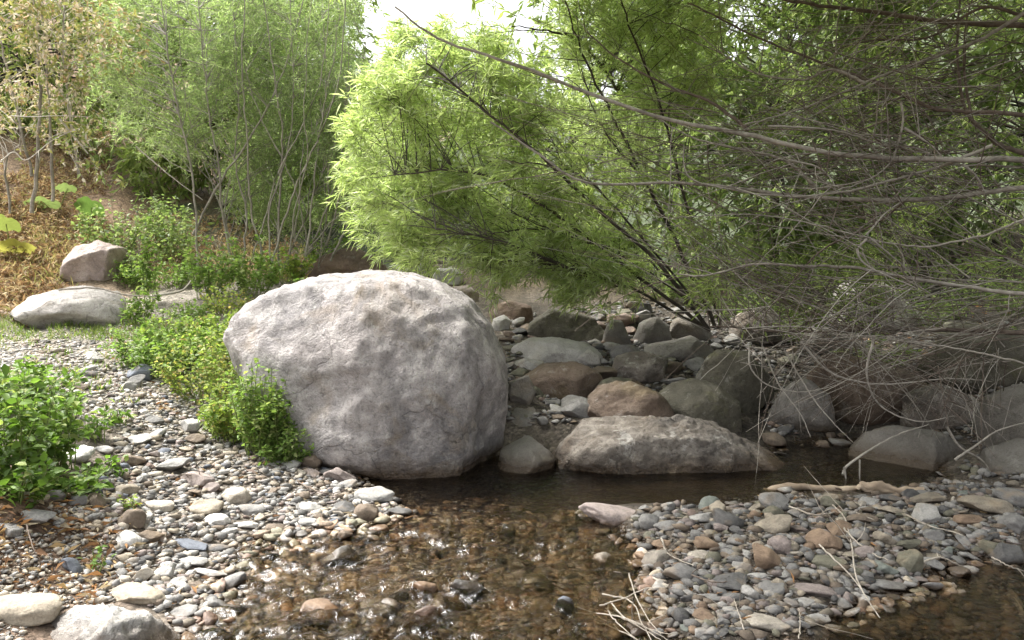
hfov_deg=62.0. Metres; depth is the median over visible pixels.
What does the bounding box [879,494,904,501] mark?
river stone
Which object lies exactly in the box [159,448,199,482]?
stick
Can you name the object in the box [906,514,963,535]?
stick
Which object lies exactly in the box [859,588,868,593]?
river stone
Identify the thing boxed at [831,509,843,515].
river stone
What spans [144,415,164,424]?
river stone
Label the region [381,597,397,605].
river stone
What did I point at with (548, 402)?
cascade rock
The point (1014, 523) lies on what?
river stone
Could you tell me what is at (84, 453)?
river stone
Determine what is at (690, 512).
river stone
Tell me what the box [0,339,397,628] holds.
bank gravel
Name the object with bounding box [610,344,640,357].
cascade rock
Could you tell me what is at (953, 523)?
river stone
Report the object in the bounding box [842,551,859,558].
river stone
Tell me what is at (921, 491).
river stone
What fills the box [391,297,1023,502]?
cascade gravel
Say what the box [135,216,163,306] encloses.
tall weed
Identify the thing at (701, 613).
river stone
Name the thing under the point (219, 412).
bush
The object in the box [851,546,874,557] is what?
river stone
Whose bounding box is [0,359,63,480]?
leafy weed
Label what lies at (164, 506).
river stone
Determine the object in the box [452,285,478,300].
boulder
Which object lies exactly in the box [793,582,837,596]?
river stone
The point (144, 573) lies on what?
river stone
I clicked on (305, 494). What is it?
river stone
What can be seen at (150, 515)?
river stone
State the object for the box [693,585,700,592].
river stone
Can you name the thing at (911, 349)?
undergrowth
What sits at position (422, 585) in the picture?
river stone
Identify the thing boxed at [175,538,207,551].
river stone
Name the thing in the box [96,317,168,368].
bush
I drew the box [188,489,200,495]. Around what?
river stone
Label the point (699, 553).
river stone
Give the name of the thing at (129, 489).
river stone
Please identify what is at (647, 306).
cascade rock
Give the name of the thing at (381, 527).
river stone
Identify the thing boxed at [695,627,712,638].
river stone
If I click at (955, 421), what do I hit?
boulder
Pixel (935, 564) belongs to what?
river stone
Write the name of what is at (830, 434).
cascade rock
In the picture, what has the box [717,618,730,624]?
river stone
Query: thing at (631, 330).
cascade rock
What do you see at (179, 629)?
river stone
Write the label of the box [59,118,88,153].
stick
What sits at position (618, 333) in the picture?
boulder
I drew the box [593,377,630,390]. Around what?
cascade rock
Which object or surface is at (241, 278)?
undergrowth
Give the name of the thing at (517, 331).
cascade rock
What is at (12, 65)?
broadleaf tree
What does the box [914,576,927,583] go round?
river stone
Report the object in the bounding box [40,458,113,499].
leafy weed
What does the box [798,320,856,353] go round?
boulder
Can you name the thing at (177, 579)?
river stone
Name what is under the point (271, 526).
river stone
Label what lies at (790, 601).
river stone
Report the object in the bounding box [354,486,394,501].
river stone
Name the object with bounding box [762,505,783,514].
river stone
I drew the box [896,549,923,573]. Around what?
river stone
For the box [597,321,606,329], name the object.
cascade rock
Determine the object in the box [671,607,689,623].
river stone
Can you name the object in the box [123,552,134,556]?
river stone
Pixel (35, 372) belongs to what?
leafy weed
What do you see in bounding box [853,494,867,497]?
river stone
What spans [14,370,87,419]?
leafy weed
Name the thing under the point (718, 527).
river stone
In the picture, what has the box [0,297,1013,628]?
leaf litter
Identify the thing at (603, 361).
cascade rock
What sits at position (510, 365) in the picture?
cascade rock
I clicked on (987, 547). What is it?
river stone
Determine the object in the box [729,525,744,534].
river stone
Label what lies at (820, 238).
broadleaf tree
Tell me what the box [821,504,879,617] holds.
stick
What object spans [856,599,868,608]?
river stone
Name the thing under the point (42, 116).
stick
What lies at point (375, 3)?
broadleaf tree
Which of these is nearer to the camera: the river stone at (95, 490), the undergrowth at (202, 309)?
the river stone at (95, 490)
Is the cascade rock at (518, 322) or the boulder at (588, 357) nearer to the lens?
the boulder at (588, 357)
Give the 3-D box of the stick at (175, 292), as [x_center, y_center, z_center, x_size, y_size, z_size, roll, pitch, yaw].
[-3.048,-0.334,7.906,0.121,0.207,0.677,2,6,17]
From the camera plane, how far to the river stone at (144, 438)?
4.60 m
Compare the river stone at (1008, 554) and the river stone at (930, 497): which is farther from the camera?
the river stone at (930, 497)
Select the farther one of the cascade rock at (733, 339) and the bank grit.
the cascade rock at (733, 339)
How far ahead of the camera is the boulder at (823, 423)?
5.89 m
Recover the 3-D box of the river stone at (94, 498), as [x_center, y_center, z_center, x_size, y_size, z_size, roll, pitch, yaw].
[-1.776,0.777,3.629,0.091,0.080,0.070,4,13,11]
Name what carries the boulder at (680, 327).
on the ground at (550, 436)
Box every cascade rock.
[499,337,514,342]
[502,345,512,350]
[503,331,515,337]
[506,358,513,362]
[506,361,513,368]
[509,368,528,376]
[512,317,524,326]
[512,327,526,334]
[512,334,522,339]
[520,324,528,329]
[534,386,543,396]
[536,416,547,424]
[545,400,559,405]
[550,404,561,411]
[552,414,564,419]
[560,395,586,407]
[560,401,589,417]
[587,339,599,343]
[591,310,617,316]
[591,313,605,320]
[592,344,604,349]
[592,366,617,379]
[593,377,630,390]
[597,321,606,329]
[598,350,606,356]
[600,358,607,363]
[603,342,619,349]
[607,313,639,325]
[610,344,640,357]
[616,309,632,313]
[625,326,635,334]
[627,301,652,314]
[628,378,643,384]
[636,310,650,322]
[661,377,686,383]
[665,361,682,373]
[671,306,683,312]
[674,296,689,302]
[684,357,703,371]
[710,338,721,343]
[710,342,722,348]
[723,334,742,345]
[761,431,786,446]
[773,451,787,454]
[777,424,793,433]
[778,354,799,365]
[786,346,797,354]
[814,440,829,446]
[825,432,835,437]
[828,438,851,445]
[837,433,846,436]
[877,342,895,353]
[935,321,952,337]
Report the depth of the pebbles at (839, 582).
3.51 m
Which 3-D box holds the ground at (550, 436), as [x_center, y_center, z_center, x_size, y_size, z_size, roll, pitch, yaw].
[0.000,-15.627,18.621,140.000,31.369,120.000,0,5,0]
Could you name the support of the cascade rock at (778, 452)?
on the ground at (550, 436)
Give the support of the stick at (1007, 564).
on the ground at (550, 436)
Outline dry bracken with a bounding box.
[0,117,309,328]
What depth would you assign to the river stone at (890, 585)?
3.28 m
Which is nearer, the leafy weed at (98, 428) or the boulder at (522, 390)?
the leafy weed at (98, 428)
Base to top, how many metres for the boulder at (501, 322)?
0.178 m
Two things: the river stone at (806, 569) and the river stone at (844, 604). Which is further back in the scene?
the river stone at (806, 569)
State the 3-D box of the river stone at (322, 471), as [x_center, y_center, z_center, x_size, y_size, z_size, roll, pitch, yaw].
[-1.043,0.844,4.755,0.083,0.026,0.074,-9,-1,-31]
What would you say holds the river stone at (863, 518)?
on the ground at (550, 436)
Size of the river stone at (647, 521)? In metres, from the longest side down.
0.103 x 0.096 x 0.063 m
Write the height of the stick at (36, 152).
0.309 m
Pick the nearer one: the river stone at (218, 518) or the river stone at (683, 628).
the river stone at (683, 628)
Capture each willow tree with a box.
[320,0,746,331]
[329,0,1023,478]
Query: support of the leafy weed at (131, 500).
on the ground at (550, 436)
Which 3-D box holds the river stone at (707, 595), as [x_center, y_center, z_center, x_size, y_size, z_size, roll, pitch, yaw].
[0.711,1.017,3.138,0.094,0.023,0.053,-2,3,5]
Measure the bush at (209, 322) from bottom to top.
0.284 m
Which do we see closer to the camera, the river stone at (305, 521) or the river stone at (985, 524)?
the river stone at (985, 524)
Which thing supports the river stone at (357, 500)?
on the ground at (550, 436)
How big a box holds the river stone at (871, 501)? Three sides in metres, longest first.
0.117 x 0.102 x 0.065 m
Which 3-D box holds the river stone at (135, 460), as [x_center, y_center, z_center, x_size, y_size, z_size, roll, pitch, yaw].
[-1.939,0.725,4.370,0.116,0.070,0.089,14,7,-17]
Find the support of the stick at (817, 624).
on the ground at (550, 436)
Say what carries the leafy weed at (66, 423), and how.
on the ground at (550, 436)
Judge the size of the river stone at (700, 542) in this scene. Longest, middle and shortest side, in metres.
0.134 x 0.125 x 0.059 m
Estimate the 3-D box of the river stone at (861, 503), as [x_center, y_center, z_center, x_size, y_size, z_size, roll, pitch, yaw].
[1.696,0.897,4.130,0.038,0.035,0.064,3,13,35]
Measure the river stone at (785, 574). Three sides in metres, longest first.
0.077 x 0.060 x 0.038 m
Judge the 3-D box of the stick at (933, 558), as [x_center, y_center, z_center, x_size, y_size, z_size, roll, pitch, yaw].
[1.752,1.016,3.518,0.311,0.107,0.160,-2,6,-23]
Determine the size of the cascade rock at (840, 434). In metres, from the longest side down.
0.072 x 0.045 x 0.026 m
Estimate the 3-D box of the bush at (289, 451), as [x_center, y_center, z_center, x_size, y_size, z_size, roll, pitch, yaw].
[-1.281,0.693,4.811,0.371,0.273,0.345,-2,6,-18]
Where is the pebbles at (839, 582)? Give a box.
[622,440,1023,639]
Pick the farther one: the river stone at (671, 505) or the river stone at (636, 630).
the river stone at (671, 505)
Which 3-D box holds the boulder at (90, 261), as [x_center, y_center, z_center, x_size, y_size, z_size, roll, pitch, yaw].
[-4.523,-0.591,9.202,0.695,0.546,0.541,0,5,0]
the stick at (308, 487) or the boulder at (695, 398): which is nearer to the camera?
the stick at (308, 487)
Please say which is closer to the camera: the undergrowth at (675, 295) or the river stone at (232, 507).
the river stone at (232, 507)
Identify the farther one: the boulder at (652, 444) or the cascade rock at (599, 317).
the cascade rock at (599, 317)
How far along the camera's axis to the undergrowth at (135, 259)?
9.23 m
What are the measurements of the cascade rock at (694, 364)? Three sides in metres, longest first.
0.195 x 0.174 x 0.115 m
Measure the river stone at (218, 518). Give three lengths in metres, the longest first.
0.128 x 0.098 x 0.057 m
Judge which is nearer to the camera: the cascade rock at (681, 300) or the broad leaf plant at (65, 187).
the cascade rock at (681, 300)
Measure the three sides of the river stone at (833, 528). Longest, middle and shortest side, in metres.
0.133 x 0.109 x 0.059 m
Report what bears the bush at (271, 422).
on the ground at (550, 436)
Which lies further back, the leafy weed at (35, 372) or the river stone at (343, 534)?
the leafy weed at (35, 372)
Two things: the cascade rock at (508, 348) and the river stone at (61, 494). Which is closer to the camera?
the river stone at (61, 494)
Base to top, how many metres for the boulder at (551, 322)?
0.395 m
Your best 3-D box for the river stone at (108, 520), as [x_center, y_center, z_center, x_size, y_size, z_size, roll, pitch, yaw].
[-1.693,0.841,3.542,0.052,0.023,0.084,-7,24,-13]
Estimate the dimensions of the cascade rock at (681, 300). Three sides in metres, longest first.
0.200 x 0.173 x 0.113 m
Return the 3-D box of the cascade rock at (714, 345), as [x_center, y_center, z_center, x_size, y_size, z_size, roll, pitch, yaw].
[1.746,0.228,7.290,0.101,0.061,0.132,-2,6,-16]
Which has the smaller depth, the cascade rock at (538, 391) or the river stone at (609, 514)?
the river stone at (609, 514)
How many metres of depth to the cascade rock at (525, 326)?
7.65 m
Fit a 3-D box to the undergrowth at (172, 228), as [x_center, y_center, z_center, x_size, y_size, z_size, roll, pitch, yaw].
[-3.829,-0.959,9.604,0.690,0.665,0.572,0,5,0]
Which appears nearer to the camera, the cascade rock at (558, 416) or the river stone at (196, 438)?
the river stone at (196, 438)
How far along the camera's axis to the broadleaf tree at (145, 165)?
11.69 m
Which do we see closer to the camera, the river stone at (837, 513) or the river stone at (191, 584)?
the river stone at (191, 584)
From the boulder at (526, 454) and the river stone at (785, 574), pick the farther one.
the boulder at (526, 454)
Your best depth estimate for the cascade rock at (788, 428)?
5.82 m
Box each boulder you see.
[9,285,126,328]
[59,240,128,281]
[222,269,508,478]
[303,247,388,279]
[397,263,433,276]
[432,268,463,284]
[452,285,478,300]
[488,300,532,322]
[492,315,510,330]
[497,435,555,473]
[508,375,535,404]
[511,337,602,362]
[511,406,535,426]
[514,358,543,370]
[525,361,602,399]
[527,307,603,340]
[552,414,784,473]
[577,349,600,365]
[587,380,674,417]
[602,319,631,344]
[612,351,668,382]
[633,317,671,343]
[644,335,713,360]
[659,378,741,432]
[670,314,711,340]
[695,349,774,413]
[729,306,794,344]
[767,378,836,432]
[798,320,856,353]
[806,352,928,425]
[848,425,965,470]
[900,382,979,429]
[917,321,1023,391]
[973,383,1023,446]
[979,438,1023,473]
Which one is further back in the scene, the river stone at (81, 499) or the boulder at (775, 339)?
the boulder at (775, 339)
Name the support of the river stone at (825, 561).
on the ground at (550, 436)
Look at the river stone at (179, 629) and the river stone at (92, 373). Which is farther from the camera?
the river stone at (92, 373)
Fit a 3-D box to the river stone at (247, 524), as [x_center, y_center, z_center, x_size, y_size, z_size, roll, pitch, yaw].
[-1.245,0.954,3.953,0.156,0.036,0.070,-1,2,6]
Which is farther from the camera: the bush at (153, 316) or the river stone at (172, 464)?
the bush at (153, 316)
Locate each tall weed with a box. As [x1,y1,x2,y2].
[118,286,161,326]
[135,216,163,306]
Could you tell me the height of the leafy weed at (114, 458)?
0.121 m
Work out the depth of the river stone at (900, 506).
4.09 m
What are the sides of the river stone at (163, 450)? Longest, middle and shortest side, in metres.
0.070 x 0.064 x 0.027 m
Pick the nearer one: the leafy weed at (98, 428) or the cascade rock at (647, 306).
the leafy weed at (98, 428)
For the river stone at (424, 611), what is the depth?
3.11 m
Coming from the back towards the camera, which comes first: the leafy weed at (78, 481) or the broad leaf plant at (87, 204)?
the broad leaf plant at (87, 204)
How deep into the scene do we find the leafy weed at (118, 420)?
4.74 m
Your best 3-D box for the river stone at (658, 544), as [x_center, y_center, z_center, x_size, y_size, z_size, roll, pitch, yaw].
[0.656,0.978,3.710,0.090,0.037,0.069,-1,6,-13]
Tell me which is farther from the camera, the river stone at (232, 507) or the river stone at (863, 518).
the river stone at (232, 507)
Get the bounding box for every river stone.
[0,523,23,537]
[0,592,62,626]
[20,492,49,501]
[21,508,56,523]
[47,490,65,501]
[49,348,66,352]
[50,602,181,639]
[61,557,82,572]
[66,445,94,462]
[68,495,87,505]
[74,384,90,389]
[77,370,97,376]
[80,365,96,370]
[86,351,97,358]
[86,492,105,509]
[88,485,102,493]
[92,356,103,362]
[95,445,113,454]
[102,517,111,527]
[103,526,113,533]
[104,467,115,474]
[111,582,165,604]
[114,484,140,495]
[114,530,141,547]
[115,509,146,528]
[120,381,136,390]
[121,455,145,465]
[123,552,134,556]
[126,364,155,380]
[127,374,145,386]
[128,433,151,445]
[132,567,153,580]
[135,476,146,481]
[138,409,148,414]
[138,530,164,543]
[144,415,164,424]
[144,462,155,468]
[144,500,174,512]
[146,512,153,518]
[149,451,159,456]
[150,429,164,435]
[154,457,189,470]
[154,566,173,577]
[158,448,170,452]
[170,576,186,584]
[170,604,197,616]
[173,627,184,632]
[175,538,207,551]
[176,556,207,566]
[179,446,191,451]
[180,419,202,433]
[181,471,214,486]
[185,433,205,442]
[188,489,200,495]
[188,498,223,514]
[188,582,204,587]
[189,590,197,597]
[194,568,227,577]
[202,482,219,492]
[202,493,215,498]
[202,610,217,625]
[204,444,212,449]
[204,513,230,524]
[206,544,230,551]
[207,596,225,606]
[215,453,224,458]
[221,487,251,503]
[221,527,237,533]
[224,572,246,589]
[227,505,238,509]
[233,521,258,528]
[237,504,265,515]
[246,469,255,473]
[254,513,265,521]
[258,490,266,494]
[265,524,284,529]
[268,487,277,492]
[283,460,301,468]
[295,491,309,499]
[297,517,316,525]
[299,502,322,513]
[300,598,337,611]
[301,454,321,468]
[304,468,319,476]
[319,468,331,473]
[323,467,355,481]
[324,544,352,560]
[333,501,354,514]
[337,530,352,539]
[338,479,357,487]
[352,499,361,503]
[353,504,378,519]
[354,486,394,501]
[368,524,388,530]
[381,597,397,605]
[388,507,411,514]
[412,581,437,591]
[414,606,437,615]
[449,579,481,589]
[558,596,572,603]
[578,502,634,525]
[593,552,611,561]
[626,620,647,636]
[638,505,649,510]
[638,513,658,529]
[641,549,669,564]
[651,539,670,548]
[653,520,676,530]
[660,502,674,510]
[662,563,698,579]
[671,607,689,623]
[679,594,692,601]
[680,624,688,631]
[687,509,695,515]
[687,550,707,558]
[689,512,712,521]
[690,529,703,536]
[692,607,713,619]
[693,536,719,548]
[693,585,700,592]
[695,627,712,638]
[697,593,717,597]
[698,496,718,508]
[709,500,725,510]
[709,596,720,601]
[713,508,744,527]
[713,523,728,531]
[713,572,747,590]
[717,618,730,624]
[718,628,728,636]
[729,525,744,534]
[730,534,745,541]
[732,561,751,572]
[741,585,759,599]
[744,612,790,631]
[747,572,767,578]
[748,503,764,510]
[752,543,780,569]
[754,514,792,533]
[756,579,784,593]
[758,492,788,508]
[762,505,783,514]
[767,535,791,553]
[778,569,791,579]
[784,597,798,606]
[787,509,801,516]
[790,525,808,531]
[790,551,802,555]
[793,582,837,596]
[795,597,814,605]
[796,499,809,503]
[798,620,810,628]
[799,567,816,575]
[805,528,842,549]
[806,613,830,623]
[812,555,847,568]
[818,493,838,500]
[820,496,848,508]
[824,624,840,631]
[826,520,852,535]
[826,548,835,554]
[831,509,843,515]
[836,597,852,609]
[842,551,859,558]
[845,514,878,522]
[846,529,868,541]
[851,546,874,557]
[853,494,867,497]
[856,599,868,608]
[858,496,878,504]
[858,501,865,506]
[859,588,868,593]
[860,561,874,568]
[870,579,906,590]
[872,531,896,544]
[874,560,898,574]
[878,505,905,514]
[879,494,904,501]
[883,593,899,599]
[892,504,903,508]
[895,539,921,549]
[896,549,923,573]
[900,489,918,497]
[902,593,915,595]
[909,492,946,503]
[911,503,940,522]
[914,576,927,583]
[916,490,929,493]
[922,529,944,540]
[924,557,944,570]
[926,553,941,559]
[944,546,952,552]
[946,566,971,576]
[948,521,957,526]
[951,555,966,565]
[953,514,982,524]
[955,534,971,544]
[956,495,1014,513]
[957,490,967,493]
[966,552,983,562]
[977,539,997,554]
[979,521,989,526]
[988,542,1023,564]
[991,487,1023,507]
[995,514,1023,533]
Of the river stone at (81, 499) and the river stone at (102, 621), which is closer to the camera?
the river stone at (102, 621)
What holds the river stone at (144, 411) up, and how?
on the ground at (550, 436)
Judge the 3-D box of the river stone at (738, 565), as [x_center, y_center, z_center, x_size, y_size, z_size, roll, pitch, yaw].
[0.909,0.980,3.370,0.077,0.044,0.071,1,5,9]
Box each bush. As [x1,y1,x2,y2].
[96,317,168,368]
[124,320,197,377]
[131,310,198,343]
[138,309,222,370]
[149,326,237,403]
[174,313,232,345]
[184,306,237,373]
[190,378,251,444]
[222,358,290,458]
[242,381,298,458]
[252,421,314,465]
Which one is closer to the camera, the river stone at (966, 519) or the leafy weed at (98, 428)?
the river stone at (966, 519)
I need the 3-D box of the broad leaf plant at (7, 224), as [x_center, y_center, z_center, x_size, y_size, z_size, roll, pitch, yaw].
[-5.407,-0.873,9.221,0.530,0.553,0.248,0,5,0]
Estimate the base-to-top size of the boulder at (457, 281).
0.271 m
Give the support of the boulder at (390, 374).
on the ground at (550, 436)
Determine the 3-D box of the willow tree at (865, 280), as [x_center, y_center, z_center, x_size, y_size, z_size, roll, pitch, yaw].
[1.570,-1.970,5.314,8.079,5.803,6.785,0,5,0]
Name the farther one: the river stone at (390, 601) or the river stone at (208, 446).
the river stone at (208, 446)
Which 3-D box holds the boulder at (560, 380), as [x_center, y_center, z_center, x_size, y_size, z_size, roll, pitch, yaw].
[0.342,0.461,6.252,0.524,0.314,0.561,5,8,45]
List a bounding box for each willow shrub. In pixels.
[53,0,303,270]
[178,0,412,278]
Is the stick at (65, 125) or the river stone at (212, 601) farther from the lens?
the stick at (65, 125)
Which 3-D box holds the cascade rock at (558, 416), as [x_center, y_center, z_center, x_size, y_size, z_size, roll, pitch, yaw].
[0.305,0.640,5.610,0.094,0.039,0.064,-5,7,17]
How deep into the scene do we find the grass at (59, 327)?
7.15 m
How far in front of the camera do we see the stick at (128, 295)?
7.20 m
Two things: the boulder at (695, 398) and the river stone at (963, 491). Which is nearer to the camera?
the river stone at (963, 491)
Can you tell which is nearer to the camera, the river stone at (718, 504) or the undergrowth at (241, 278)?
the river stone at (718, 504)
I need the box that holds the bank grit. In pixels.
[0,502,126,639]
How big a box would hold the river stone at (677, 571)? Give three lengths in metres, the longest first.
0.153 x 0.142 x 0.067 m
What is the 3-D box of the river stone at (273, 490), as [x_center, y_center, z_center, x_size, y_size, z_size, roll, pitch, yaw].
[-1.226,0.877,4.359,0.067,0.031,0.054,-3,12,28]
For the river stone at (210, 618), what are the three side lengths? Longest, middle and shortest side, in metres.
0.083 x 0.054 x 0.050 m
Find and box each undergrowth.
[66,199,153,254]
[108,250,153,289]
[115,243,139,272]
[117,191,194,246]
[137,250,210,289]
[138,205,202,264]
[154,298,218,320]
[178,234,239,299]
[199,283,254,315]
[216,232,287,299]
[254,242,316,284]
[289,272,307,282]
[298,219,358,263]
[631,271,693,300]
[703,290,790,320]
[773,290,840,348]
[826,280,925,334]
[830,333,923,367]
[892,266,985,326]
[959,248,1023,318]
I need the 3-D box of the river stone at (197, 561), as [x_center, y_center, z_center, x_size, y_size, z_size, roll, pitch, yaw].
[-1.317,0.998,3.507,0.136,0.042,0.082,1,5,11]
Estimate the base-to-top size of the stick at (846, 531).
0.176 m
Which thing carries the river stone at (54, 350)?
on the ground at (550, 436)
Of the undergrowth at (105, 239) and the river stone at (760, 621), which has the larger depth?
the undergrowth at (105, 239)
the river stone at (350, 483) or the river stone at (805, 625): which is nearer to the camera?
the river stone at (805, 625)
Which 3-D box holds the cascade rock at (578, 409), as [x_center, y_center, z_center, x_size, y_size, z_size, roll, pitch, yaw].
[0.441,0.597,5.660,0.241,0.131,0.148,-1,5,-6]
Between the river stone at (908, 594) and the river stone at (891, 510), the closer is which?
the river stone at (908, 594)
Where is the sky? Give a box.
[147,0,852,107]
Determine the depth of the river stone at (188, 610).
3.06 m
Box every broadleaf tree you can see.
[0,0,191,174]
[75,0,335,236]
[209,0,390,231]
[326,0,746,276]
[609,0,971,313]
[763,0,1023,299]
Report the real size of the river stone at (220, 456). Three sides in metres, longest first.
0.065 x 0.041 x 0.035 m
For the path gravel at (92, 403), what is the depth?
5.54 m
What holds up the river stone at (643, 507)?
on the ground at (550, 436)
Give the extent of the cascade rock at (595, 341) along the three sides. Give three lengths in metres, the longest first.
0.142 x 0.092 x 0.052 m
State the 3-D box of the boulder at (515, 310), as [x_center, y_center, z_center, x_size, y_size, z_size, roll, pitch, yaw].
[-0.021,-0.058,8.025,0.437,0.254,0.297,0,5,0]
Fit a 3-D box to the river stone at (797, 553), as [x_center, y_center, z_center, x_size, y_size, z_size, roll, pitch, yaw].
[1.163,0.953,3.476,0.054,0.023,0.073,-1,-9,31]
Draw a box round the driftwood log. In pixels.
[768,481,924,492]
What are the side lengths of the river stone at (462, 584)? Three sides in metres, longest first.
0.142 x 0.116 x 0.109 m
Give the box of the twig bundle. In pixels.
[597,573,671,639]
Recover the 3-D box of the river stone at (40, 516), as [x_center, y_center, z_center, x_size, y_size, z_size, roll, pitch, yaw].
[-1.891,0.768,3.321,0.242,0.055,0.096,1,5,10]
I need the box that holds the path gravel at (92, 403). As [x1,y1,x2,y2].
[0,320,229,432]
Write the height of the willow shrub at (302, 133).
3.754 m
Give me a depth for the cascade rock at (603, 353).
6.91 m
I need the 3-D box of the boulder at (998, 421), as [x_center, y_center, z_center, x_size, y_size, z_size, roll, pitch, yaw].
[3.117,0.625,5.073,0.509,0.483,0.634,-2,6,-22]
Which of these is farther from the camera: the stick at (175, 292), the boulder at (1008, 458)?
the stick at (175, 292)
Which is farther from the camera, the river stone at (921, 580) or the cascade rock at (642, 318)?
the cascade rock at (642, 318)
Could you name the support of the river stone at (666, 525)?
on the ground at (550, 436)
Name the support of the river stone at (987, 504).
on the ground at (550, 436)
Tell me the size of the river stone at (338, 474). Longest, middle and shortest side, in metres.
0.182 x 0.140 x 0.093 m
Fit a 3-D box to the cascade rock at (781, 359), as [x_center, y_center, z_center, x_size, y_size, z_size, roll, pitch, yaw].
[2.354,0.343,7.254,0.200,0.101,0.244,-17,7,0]
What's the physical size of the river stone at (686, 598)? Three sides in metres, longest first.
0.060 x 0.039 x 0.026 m
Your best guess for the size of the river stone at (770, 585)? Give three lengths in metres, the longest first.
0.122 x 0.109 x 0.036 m
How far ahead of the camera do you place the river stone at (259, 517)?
4.01 m
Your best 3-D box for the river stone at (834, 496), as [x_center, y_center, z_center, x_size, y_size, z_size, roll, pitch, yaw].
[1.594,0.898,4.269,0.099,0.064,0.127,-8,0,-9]
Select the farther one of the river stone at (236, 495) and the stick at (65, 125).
the stick at (65, 125)
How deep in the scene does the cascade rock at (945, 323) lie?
7.24 m
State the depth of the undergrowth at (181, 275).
8.87 m
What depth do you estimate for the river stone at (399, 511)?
4.18 m
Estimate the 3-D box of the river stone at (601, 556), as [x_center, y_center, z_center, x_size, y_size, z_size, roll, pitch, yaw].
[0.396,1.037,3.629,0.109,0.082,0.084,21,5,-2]
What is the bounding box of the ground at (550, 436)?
[0,0,1023,639]
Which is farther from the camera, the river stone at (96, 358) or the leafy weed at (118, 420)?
the river stone at (96, 358)
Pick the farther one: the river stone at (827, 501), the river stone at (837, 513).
the river stone at (827, 501)
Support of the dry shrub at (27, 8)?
on the ground at (550, 436)
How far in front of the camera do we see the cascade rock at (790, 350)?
7.42 m
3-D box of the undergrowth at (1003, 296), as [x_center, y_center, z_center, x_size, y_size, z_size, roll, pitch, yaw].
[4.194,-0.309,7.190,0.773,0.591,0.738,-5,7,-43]
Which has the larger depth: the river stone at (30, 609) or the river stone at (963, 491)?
the river stone at (963, 491)
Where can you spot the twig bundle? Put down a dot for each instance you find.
(629, 620)
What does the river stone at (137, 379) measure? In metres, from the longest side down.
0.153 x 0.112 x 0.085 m
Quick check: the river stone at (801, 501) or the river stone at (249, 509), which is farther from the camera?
the river stone at (801, 501)
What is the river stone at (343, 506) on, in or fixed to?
on the ground at (550, 436)
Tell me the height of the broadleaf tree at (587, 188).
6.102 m
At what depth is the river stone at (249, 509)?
4.07 m
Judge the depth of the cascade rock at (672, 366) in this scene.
6.62 m
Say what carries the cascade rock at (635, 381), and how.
on the ground at (550, 436)
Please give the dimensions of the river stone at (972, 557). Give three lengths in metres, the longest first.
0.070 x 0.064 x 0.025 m
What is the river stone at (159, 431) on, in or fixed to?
on the ground at (550, 436)
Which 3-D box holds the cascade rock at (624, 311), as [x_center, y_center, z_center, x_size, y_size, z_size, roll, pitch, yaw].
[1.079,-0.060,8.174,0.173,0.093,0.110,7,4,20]
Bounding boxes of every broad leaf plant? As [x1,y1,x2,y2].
[0,214,36,254]
[23,183,76,210]
[73,196,104,220]
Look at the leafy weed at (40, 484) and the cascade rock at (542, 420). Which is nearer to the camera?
the leafy weed at (40, 484)
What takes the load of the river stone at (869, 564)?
on the ground at (550, 436)
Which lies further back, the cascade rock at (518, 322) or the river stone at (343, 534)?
the cascade rock at (518, 322)
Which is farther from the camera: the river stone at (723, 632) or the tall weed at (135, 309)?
the tall weed at (135, 309)
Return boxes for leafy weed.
[0,355,92,396]
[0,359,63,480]
[0,362,54,418]
[0,451,70,508]
[12,391,94,471]
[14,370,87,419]
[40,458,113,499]
[77,545,114,575]
[78,404,115,442]
[94,454,128,476]
[95,406,136,426]
[116,494,142,509]
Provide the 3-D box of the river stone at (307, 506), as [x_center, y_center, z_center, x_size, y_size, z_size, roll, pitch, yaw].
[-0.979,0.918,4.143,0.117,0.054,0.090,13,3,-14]
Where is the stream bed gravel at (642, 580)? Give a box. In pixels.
[181,504,1017,638]
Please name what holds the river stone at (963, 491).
on the ground at (550, 436)
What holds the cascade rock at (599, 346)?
on the ground at (550, 436)
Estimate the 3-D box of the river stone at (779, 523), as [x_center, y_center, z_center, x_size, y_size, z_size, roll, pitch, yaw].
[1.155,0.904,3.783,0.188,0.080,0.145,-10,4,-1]
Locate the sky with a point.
(415, 9)
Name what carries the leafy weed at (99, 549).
on the ground at (550, 436)
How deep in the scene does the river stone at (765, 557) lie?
3.37 m
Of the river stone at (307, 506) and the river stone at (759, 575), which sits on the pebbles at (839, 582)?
the river stone at (759, 575)
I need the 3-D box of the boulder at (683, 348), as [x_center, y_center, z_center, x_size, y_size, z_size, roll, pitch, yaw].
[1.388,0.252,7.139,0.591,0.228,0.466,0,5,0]
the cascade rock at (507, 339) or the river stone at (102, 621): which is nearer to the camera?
the river stone at (102, 621)
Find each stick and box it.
[0,128,79,162]
[1,524,42,572]
[10,102,85,116]
[58,287,154,302]
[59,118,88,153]
[135,146,202,199]
[154,276,195,296]
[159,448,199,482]
[295,482,346,493]
[654,527,693,565]
[666,559,726,592]
[696,539,757,629]
[788,466,874,520]
[798,609,871,638]
[819,544,874,610]
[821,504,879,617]
[836,519,887,560]
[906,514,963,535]
[924,553,979,569]
[991,557,1023,575]
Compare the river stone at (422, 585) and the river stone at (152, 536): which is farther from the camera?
the river stone at (152, 536)
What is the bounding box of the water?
[170,443,1023,639]
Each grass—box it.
[0,314,175,403]
[17,222,330,289]
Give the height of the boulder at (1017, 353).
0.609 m
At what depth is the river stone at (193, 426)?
4.99 m
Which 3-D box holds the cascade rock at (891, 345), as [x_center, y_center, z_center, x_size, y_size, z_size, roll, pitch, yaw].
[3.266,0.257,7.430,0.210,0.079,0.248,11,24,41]
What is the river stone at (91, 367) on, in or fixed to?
on the ground at (550, 436)
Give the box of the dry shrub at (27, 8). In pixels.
[0,0,164,213]

